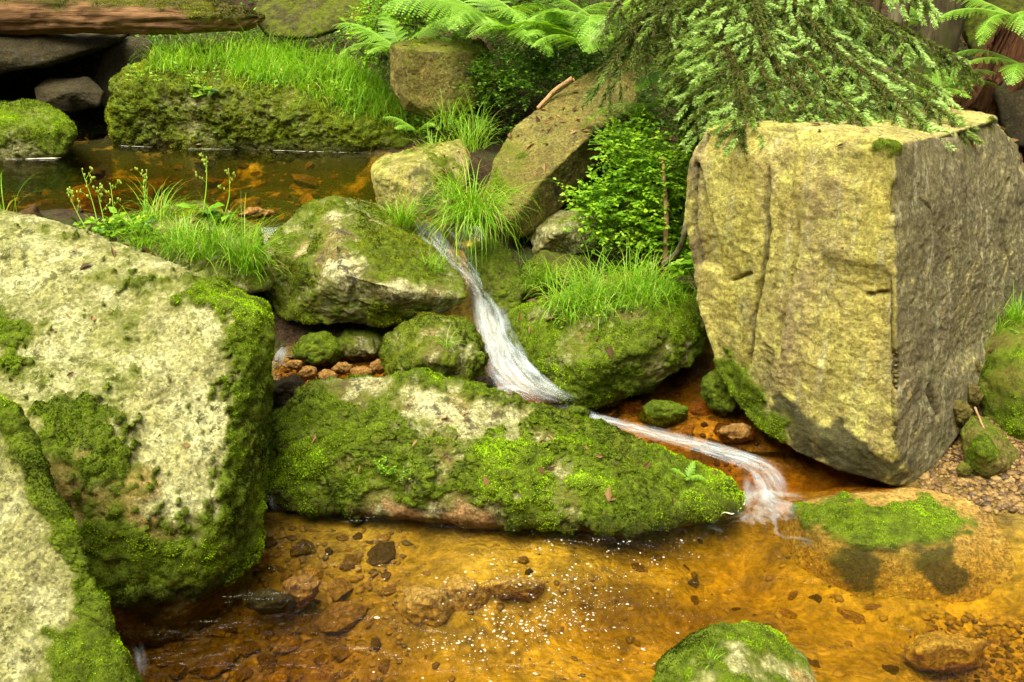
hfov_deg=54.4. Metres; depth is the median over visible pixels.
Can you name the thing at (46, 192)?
cobble
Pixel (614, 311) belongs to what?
seedling
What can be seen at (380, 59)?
shrub
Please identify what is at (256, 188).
cobble
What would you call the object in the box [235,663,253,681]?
cobble
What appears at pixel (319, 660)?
cobble
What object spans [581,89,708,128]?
fern
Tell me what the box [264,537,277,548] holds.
cobble
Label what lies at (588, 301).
seedling
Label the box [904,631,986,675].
stone
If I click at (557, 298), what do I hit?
grass tuft
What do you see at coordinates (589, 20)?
fern
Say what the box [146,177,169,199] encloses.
cobble
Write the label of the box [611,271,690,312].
grass tuft
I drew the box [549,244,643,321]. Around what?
grass tuft
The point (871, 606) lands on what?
cobble
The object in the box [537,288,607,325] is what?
grass tuft
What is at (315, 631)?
cobble
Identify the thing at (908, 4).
young tree
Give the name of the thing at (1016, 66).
fern
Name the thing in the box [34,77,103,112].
boulder
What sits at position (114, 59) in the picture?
boulder
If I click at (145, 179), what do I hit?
flower weed
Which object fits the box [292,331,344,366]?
stone
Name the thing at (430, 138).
grass tuft
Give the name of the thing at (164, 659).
cobble
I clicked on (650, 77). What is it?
fern
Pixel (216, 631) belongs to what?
cobble
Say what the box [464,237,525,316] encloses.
boulder
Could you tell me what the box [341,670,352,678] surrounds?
cobble
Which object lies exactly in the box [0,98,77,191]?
boulder
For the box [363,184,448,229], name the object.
grass tuft
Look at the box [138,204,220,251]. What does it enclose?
grass tuft
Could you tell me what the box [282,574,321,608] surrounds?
stone
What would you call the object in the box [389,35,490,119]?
boulder
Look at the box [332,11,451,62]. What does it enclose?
fern
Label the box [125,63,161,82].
seedling
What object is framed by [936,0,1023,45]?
fern
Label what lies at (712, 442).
cobble
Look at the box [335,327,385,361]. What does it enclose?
stone
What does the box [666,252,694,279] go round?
seedling
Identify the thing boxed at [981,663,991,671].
cobble
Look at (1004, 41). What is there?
tree stump
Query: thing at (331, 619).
cobble
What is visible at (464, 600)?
stone
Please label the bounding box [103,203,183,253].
grass tuft
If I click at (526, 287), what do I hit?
grass tuft
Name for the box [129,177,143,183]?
cobble
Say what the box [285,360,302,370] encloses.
stone
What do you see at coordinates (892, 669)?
cobble
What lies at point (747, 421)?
cobble
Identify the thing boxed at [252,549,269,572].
stone
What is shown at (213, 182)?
cobble
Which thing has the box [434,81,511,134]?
grass tuft
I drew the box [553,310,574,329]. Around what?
seedling
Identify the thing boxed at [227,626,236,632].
cobble
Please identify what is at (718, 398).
stone
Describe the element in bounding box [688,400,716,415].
stone
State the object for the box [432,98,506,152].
grass tuft
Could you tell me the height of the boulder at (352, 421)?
0.839 m
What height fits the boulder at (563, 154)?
1.045 m
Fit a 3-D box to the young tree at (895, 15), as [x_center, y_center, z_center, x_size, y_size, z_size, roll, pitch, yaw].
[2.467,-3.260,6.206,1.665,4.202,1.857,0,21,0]
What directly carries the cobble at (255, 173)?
on the ground at (752, 590)
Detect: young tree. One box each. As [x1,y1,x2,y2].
[870,0,882,45]
[873,0,905,110]
[895,0,910,79]
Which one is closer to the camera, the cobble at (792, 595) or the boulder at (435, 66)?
the cobble at (792, 595)
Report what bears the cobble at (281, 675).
on the ground at (752, 590)
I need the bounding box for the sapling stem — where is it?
[661,157,668,268]
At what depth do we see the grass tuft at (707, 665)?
3.09 m
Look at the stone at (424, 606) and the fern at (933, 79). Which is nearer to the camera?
the stone at (424, 606)
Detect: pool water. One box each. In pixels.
[1,134,366,212]
[115,451,1023,681]
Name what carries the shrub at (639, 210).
on the ground at (752, 590)
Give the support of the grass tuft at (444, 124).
on the boulder at (435, 66)
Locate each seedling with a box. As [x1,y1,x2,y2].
[70,210,123,232]
[86,215,139,236]
[99,212,125,230]
[108,207,156,231]
[122,220,162,242]
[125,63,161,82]
[173,61,220,85]
[189,82,218,96]
[271,69,318,89]
[331,80,368,101]
[373,455,399,475]
[393,463,413,483]
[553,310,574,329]
[582,291,601,307]
[594,297,617,319]
[617,299,647,316]
[637,286,668,304]
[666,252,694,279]
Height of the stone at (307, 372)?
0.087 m
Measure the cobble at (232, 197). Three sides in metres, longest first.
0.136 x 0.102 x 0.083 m
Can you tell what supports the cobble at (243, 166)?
on the ground at (752, 590)
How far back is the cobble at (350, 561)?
4.17 m
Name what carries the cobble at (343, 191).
on the ground at (752, 590)
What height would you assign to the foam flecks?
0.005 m
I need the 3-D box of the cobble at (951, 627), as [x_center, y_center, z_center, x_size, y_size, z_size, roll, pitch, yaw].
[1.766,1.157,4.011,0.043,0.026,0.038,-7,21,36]
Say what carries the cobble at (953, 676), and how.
on the ground at (752, 590)
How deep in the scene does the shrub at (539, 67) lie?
7.04 m
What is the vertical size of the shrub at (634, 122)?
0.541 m
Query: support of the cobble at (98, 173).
on the ground at (752, 590)
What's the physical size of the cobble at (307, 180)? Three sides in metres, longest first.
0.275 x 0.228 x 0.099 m
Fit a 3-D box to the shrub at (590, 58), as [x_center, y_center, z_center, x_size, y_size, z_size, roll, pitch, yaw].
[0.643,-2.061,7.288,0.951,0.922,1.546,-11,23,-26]
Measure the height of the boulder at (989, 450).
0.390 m
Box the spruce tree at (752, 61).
[579,0,984,201]
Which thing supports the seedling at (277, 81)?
on the boulder at (167, 110)
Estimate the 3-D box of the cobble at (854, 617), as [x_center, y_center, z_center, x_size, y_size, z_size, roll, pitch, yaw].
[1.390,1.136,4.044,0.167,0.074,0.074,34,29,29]
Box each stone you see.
[184,200,209,205]
[238,207,274,218]
[244,588,296,614]
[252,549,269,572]
[272,374,304,408]
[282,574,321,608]
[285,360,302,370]
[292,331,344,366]
[296,366,316,379]
[317,369,338,379]
[331,362,352,374]
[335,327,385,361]
[350,365,374,375]
[369,359,384,373]
[397,585,454,626]
[440,574,488,611]
[473,375,496,388]
[478,575,545,601]
[566,405,589,417]
[616,398,643,413]
[639,399,688,427]
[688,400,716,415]
[700,369,739,417]
[717,423,754,444]
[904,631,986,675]
[953,399,973,426]
[956,462,973,476]
[967,385,983,405]
[975,360,981,371]
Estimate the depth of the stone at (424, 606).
3.83 m
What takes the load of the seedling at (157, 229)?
on the boulder at (251, 284)
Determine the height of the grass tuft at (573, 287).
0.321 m
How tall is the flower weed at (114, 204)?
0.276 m
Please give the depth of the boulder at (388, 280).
5.26 m
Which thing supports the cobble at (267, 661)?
on the ground at (752, 590)
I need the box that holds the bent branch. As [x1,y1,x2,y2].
[661,215,686,266]
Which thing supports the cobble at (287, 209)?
on the ground at (752, 590)
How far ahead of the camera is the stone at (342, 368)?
5.20 m
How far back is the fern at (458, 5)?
7.17 m
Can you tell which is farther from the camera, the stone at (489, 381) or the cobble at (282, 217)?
the cobble at (282, 217)
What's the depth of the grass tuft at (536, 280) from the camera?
5.60 m
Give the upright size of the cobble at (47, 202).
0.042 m
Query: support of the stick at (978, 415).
on the boulder at (989, 450)
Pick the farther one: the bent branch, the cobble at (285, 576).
the bent branch
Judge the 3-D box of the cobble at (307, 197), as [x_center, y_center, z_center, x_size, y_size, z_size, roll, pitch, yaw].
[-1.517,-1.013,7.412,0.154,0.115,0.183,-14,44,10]
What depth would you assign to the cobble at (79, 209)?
5.69 m
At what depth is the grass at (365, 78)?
8.30 m
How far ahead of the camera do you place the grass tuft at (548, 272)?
5.57 m
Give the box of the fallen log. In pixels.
[0,0,264,35]
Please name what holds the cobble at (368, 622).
on the ground at (752, 590)
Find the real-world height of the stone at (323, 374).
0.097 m
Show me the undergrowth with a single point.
(388, 64)
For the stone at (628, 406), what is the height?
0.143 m
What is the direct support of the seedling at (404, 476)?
on the boulder at (352, 421)
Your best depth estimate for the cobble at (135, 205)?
7.50 m
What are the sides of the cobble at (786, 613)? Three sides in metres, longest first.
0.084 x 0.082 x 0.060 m
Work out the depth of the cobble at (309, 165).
7.91 m
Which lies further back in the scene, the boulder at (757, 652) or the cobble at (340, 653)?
the cobble at (340, 653)
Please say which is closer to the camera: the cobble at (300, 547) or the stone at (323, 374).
the cobble at (300, 547)
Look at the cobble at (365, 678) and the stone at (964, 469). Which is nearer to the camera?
the cobble at (365, 678)
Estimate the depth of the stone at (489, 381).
5.02 m
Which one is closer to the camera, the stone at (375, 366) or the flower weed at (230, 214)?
the stone at (375, 366)
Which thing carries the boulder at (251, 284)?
on the ground at (752, 590)
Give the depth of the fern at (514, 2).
8.26 m
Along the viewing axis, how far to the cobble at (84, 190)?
7.56 m
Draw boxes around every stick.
[536,76,574,108]
[974,407,984,427]
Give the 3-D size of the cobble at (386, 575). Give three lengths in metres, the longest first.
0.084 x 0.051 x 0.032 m
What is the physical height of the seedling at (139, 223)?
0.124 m
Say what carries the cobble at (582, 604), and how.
on the ground at (752, 590)
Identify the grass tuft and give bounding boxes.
[0,171,44,213]
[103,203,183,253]
[112,175,196,233]
[130,211,224,262]
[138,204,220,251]
[154,209,248,275]
[165,195,272,276]
[182,196,309,279]
[203,217,294,285]
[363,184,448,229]
[398,121,471,153]
[405,154,563,276]
[406,111,498,151]
[413,164,493,209]
[414,76,480,130]
[415,242,459,273]
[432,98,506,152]
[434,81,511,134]
[434,327,467,350]
[510,251,564,294]
[518,254,600,329]
[520,255,621,324]
[521,252,569,287]
[521,259,543,292]
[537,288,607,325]
[547,242,657,324]
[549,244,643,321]
[557,281,636,327]
[580,239,689,315]
[593,266,668,316]
[604,243,689,315]
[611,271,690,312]
[622,248,696,301]
[653,269,696,306]
[697,645,725,667]
[982,312,1017,335]
[993,292,1023,327]
[1002,283,1023,325]
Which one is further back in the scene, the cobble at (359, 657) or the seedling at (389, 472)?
the seedling at (389, 472)
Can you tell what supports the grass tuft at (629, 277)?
on the boulder at (572, 363)
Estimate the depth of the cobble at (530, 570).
4.14 m
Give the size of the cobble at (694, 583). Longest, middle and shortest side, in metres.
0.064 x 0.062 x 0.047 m
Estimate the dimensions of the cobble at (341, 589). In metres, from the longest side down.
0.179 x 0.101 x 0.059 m
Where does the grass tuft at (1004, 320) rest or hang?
on the boulder at (1001, 382)
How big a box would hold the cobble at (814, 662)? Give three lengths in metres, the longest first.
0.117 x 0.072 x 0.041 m
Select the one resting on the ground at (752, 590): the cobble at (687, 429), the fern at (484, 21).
the cobble at (687, 429)
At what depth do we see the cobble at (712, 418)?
5.08 m
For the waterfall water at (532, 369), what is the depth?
5.18 m
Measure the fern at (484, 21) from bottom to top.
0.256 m
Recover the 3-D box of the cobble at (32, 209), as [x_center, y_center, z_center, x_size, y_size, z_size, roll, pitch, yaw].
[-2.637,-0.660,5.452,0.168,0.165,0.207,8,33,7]
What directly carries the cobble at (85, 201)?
on the ground at (752, 590)
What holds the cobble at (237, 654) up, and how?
on the ground at (752, 590)
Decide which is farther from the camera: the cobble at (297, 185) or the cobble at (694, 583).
the cobble at (297, 185)
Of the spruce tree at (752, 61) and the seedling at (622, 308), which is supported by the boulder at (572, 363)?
the seedling at (622, 308)
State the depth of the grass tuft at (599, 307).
5.06 m
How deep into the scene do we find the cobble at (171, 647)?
3.87 m
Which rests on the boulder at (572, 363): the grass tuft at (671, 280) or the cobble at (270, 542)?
the grass tuft at (671, 280)
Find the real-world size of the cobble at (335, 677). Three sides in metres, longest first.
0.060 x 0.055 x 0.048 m
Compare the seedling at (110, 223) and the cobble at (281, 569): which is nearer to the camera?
the cobble at (281, 569)
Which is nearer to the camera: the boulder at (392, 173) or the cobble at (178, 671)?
the cobble at (178, 671)
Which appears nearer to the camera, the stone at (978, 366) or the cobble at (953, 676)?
the cobble at (953, 676)
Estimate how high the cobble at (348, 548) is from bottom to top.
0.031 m
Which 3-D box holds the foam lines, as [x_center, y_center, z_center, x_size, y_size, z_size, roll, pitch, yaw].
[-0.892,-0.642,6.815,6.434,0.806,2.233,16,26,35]
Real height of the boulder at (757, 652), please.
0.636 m
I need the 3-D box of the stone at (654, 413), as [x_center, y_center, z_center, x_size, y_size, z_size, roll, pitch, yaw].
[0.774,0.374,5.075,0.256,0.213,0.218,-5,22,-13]
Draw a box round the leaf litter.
[0,10,1023,503]
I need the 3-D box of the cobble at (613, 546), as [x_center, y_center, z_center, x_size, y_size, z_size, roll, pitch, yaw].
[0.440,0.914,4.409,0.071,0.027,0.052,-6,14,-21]
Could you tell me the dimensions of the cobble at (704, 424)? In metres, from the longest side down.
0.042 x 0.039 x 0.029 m
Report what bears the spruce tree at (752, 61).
on the ground at (752, 590)
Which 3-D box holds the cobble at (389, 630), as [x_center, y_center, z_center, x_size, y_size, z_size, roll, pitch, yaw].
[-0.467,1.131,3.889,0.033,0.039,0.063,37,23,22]
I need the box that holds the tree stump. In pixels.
[944,18,1023,131]
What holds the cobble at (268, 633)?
on the ground at (752, 590)
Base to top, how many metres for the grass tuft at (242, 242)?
0.433 m
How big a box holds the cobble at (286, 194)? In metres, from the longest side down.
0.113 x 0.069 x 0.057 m
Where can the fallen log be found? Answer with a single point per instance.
(106, 17)
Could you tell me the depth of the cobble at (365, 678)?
3.76 m
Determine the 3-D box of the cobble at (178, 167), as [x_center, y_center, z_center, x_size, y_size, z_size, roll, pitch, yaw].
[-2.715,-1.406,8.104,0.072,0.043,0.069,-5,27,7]
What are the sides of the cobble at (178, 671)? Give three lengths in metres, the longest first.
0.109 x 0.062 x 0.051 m
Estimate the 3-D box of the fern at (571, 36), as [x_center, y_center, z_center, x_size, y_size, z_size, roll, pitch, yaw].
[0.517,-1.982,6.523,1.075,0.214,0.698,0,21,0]
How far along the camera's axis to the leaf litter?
5.28 m
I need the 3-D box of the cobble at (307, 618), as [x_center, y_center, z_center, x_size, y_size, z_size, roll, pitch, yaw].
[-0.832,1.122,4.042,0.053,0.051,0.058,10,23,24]
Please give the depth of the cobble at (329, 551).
4.21 m
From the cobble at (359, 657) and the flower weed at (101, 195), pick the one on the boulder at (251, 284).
the flower weed at (101, 195)
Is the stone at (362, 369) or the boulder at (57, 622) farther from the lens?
the stone at (362, 369)
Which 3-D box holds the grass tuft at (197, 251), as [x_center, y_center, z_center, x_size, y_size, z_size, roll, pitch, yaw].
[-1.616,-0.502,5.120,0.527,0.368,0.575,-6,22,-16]
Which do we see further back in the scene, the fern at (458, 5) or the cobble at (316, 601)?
the fern at (458, 5)
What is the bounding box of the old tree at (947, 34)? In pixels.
[898,0,970,108]
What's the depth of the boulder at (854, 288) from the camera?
4.44 m
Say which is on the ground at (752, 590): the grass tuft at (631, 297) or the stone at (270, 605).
the stone at (270, 605)
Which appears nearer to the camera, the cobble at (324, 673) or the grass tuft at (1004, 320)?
the cobble at (324, 673)
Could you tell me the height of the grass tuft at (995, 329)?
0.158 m
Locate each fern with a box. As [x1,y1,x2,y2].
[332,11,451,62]
[381,0,566,34]
[384,111,447,132]
[441,0,632,51]
[442,13,581,57]
[509,20,665,54]
[514,0,662,53]
[578,0,666,12]
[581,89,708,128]
[617,63,715,120]
[671,461,706,480]
[879,0,923,27]
[901,64,1007,98]
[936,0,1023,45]
[956,49,1023,85]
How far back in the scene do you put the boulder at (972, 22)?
6.89 m
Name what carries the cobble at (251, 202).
on the ground at (752, 590)
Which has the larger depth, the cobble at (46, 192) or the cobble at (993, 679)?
the cobble at (46, 192)
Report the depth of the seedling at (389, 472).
4.25 m
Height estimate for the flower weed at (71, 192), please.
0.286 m
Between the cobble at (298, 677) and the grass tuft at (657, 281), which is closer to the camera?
the cobble at (298, 677)
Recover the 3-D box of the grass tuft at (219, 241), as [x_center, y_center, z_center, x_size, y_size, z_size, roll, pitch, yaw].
[-1.506,-0.576,5.188,0.590,0.395,0.567,0,21,0]
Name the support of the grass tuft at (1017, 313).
on the boulder at (1001, 382)
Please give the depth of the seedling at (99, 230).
5.31 m
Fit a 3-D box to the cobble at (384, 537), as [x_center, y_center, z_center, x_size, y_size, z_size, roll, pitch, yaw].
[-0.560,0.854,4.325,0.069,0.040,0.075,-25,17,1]
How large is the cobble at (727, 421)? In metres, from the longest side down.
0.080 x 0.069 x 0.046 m
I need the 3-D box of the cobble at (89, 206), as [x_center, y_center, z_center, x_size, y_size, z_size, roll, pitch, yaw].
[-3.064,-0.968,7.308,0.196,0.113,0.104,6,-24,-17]
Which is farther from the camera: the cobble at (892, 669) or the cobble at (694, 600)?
the cobble at (694, 600)
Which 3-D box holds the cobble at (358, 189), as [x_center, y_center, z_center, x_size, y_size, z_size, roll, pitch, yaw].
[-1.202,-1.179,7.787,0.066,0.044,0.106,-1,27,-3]
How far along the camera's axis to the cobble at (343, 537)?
4.28 m
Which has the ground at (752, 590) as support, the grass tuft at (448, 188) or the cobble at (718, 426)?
the cobble at (718, 426)
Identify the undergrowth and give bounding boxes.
[13,0,973,142]
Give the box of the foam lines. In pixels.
[28,145,745,513]
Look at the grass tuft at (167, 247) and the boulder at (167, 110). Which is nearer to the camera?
the grass tuft at (167, 247)
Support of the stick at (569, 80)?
on the boulder at (563, 154)
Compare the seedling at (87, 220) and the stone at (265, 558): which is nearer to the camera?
the stone at (265, 558)
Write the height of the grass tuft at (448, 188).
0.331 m
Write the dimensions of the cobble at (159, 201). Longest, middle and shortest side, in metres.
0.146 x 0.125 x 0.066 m
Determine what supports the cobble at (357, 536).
on the ground at (752, 590)
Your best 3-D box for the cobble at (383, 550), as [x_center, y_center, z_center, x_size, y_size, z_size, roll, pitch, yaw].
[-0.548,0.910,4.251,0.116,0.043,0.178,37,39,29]
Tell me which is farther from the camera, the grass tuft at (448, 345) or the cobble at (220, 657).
the grass tuft at (448, 345)
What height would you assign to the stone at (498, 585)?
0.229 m
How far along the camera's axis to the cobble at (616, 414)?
5.14 m
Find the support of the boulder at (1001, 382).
on the ground at (752, 590)
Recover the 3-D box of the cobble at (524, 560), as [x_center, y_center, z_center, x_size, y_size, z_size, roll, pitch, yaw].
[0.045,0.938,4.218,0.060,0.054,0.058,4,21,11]
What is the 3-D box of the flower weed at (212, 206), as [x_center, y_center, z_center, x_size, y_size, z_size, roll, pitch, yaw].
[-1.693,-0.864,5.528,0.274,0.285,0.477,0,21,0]
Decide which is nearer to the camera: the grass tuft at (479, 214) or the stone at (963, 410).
the stone at (963, 410)
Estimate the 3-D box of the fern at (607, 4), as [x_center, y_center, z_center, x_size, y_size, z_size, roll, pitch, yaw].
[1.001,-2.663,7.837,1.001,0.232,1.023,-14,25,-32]
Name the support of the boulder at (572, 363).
on the ground at (752, 590)
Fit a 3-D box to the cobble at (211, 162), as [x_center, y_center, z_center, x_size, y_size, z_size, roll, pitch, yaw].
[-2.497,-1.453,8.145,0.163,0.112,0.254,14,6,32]
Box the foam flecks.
[326,539,744,681]
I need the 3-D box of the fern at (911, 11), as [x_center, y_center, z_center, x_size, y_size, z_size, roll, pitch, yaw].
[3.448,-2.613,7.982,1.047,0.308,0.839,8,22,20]
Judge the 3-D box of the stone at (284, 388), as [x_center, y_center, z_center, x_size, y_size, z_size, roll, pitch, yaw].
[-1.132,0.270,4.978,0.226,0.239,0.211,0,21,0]
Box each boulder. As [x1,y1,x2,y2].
[0,33,127,74]
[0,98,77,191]
[0,208,275,654]
[0,394,144,681]
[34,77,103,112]
[91,36,153,108]
[92,201,273,293]
[104,47,426,163]
[255,0,369,39]
[262,193,467,327]
[264,367,746,536]
[371,139,470,237]
[378,311,489,380]
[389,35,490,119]
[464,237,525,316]
[485,59,639,240]
[494,275,705,410]
[520,249,593,300]
[529,210,596,254]
[651,620,816,681]
[684,108,1023,485]
[777,485,1016,603]
[960,415,1019,478]
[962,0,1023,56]
[978,308,1023,440]
[993,71,1023,146]
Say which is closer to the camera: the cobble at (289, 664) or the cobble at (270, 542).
the cobble at (289, 664)
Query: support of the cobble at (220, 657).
on the ground at (752, 590)
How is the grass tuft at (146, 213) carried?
on the ground at (752, 590)
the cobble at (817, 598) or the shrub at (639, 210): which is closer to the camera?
the cobble at (817, 598)
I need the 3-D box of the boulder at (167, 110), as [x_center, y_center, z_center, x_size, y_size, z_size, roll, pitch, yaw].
[-2.069,-1.967,8.769,2.878,1.159,1.965,0,21,0]
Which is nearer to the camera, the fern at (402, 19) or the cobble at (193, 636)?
the cobble at (193, 636)
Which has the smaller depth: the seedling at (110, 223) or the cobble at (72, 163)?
the seedling at (110, 223)
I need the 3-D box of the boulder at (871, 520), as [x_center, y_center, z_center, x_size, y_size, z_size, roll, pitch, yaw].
[2.221,0.803,4.966,1.290,0.660,2.363,14,25,32]
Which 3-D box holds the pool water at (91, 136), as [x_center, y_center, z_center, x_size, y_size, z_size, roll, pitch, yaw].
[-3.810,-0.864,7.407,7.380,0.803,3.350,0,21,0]
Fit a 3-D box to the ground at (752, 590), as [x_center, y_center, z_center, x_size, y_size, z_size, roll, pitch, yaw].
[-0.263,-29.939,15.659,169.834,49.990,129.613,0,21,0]
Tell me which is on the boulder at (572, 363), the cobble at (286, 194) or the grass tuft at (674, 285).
the grass tuft at (674, 285)
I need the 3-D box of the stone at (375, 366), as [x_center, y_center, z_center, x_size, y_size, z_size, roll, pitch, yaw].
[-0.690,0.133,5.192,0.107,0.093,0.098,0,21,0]
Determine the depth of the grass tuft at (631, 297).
5.03 m
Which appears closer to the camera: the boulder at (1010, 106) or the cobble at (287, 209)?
the boulder at (1010, 106)
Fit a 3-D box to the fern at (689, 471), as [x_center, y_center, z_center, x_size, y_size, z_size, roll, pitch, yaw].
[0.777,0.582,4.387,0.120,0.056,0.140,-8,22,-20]
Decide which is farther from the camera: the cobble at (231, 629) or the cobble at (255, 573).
the cobble at (255, 573)
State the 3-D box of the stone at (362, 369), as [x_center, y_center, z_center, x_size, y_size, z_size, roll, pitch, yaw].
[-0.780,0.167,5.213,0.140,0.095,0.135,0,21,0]
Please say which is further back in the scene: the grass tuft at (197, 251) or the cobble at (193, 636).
the grass tuft at (197, 251)
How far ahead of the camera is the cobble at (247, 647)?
3.93 m
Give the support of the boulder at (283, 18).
on the ground at (752, 590)
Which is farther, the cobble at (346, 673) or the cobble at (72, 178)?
the cobble at (72, 178)
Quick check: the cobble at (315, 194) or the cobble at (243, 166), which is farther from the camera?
the cobble at (243, 166)
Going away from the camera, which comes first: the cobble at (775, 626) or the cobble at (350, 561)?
the cobble at (775, 626)
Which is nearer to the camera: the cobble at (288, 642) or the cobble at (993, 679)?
the cobble at (993, 679)
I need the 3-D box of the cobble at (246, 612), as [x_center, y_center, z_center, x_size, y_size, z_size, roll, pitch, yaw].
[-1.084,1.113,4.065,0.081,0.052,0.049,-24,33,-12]
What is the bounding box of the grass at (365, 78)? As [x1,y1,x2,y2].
[125,20,435,138]
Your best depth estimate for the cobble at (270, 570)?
4.21 m
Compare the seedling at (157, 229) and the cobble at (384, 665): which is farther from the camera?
the seedling at (157, 229)
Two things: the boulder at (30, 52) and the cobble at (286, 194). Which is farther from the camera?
the boulder at (30, 52)
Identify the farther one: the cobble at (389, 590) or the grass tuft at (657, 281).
the grass tuft at (657, 281)
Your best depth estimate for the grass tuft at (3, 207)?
4.27 m
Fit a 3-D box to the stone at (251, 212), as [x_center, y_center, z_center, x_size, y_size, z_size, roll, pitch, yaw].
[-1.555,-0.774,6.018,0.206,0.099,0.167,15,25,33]
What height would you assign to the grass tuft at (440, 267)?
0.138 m
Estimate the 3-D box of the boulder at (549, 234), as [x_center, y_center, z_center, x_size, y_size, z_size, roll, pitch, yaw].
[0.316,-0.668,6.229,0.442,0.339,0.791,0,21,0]
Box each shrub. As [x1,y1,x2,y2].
[336,0,396,74]
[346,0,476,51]
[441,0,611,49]
[453,28,583,118]
[512,0,675,127]
[550,102,707,271]
[590,86,667,177]
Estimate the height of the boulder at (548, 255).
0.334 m
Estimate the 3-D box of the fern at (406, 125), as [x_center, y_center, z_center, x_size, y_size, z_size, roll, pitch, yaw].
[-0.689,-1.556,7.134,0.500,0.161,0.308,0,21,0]
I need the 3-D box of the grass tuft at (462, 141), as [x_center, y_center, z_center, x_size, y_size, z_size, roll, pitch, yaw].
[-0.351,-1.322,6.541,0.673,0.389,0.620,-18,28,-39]
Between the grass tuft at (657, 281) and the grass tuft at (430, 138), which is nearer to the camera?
the grass tuft at (657, 281)
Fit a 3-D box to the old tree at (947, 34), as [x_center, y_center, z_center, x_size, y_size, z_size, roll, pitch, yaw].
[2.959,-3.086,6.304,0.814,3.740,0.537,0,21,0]
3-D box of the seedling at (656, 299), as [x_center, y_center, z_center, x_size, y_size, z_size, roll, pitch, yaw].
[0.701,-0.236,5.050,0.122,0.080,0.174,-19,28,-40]
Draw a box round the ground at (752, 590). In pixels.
[0,0,1023,681]
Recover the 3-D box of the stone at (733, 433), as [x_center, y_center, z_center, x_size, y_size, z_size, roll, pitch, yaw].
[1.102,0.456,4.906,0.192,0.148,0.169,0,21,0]
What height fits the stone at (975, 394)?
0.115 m
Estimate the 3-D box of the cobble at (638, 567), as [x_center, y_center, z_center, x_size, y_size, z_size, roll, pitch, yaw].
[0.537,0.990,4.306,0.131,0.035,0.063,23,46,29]
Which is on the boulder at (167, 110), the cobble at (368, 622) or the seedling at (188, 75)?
the seedling at (188, 75)
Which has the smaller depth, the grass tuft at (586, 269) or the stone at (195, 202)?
the grass tuft at (586, 269)
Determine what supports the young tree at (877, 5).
on the ground at (752, 590)
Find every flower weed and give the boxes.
[66,186,105,233]
[76,166,112,232]
[92,179,124,235]
[92,185,119,237]
[125,167,154,219]
[175,153,223,214]
[200,168,240,221]
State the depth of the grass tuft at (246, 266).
5.15 m
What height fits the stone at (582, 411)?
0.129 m
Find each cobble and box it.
[18,204,43,217]
[41,199,56,204]
[42,189,50,195]
[66,175,78,180]
[67,160,83,167]
[70,184,99,201]
[74,205,82,212]
[79,197,94,203]
[81,200,107,209]
[89,168,104,178]
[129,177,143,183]
[131,202,139,207]
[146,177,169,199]
[152,196,167,204]
[154,654,169,666]
[163,641,181,653]
[169,664,187,678]
[171,177,181,182]
[174,165,182,170]
[184,631,199,640]
[188,648,234,678]
[193,158,215,168]
[202,177,223,187]
[206,627,224,636]
[222,194,236,203]
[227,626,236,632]
[230,197,260,209]
[233,651,239,659]
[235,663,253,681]
[236,640,259,655]
[238,163,249,168]
[239,607,255,616]
[250,171,260,176]
[252,571,260,577]
[253,186,262,191]
[257,653,275,668]
[260,626,275,640]
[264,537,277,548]
[266,565,275,573]
[266,668,289,681]
[272,550,284,557]
[272,631,300,653]
[273,608,302,625]
[276,566,285,572]
[277,213,285,219]
[278,191,290,197]
[278,660,294,668]
[280,572,292,580]
[282,207,294,212]
[289,183,304,188]
[290,539,314,556]
[292,174,318,186]
[293,674,303,681]
[298,191,318,201]
[300,193,313,203]
[301,611,310,622]
[303,567,323,578]
[304,161,313,168]
[310,628,319,634]
[312,599,321,603]
[313,653,328,665]
[314,601,368,632]
[316,664,333,679]
[325,547,333,555]
[328,577,352,600]
[328,672,340,681]
[331,644,350,662]
[336,534,348,540]
[339,188,348,194]
[339,554,361,570]
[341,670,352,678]
[343,545,352,551]
[352,532,362,539]
[354,186,361,193]
[355,653,363,662]
[360,675,373,681]
[363,617,373,628]
[367,541,395,565]
[370,637,380,648]
[376,533,390,542]
[377,658,390,673]
[379,584,397,595]
[381,571,390,581]
[385,625,393,634]
[517,556,528,564]
[525,568,533,574]
[578,601,585,607]
[606,543,617,548]
[611,411,619,420]
[630,563,647,572]
[682,424,694,435]
[688,579,699,588]
[691,595,698,604]
[701,422,708,427]
[706,437,719,448]
[708,416,716,420]
[713,423,725,434]
[724,418,734,424]
[742,418,755,427]
[761,623,781,631]
[778,607,797,618]
[787,590,798,600]
[806,657,820,667]
[808,594,821,602]
[837,606,865,623]
[863,603,881,609]
[881,664,899,674]
[947,625,955,631]
[948,673,958,679]
[975,625,988,636]
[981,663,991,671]
[988,677,998,681]
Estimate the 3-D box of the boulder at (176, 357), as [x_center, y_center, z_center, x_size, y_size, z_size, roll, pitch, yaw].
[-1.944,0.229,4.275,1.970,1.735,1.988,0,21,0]
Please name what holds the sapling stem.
on the ground at (752, 590)
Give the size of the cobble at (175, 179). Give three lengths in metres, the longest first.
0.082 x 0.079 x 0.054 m
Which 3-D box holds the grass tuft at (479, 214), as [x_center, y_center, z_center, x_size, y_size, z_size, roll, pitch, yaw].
[-0.179,-0.658,5.522,0.962,0.704,0.919,0,21,0]

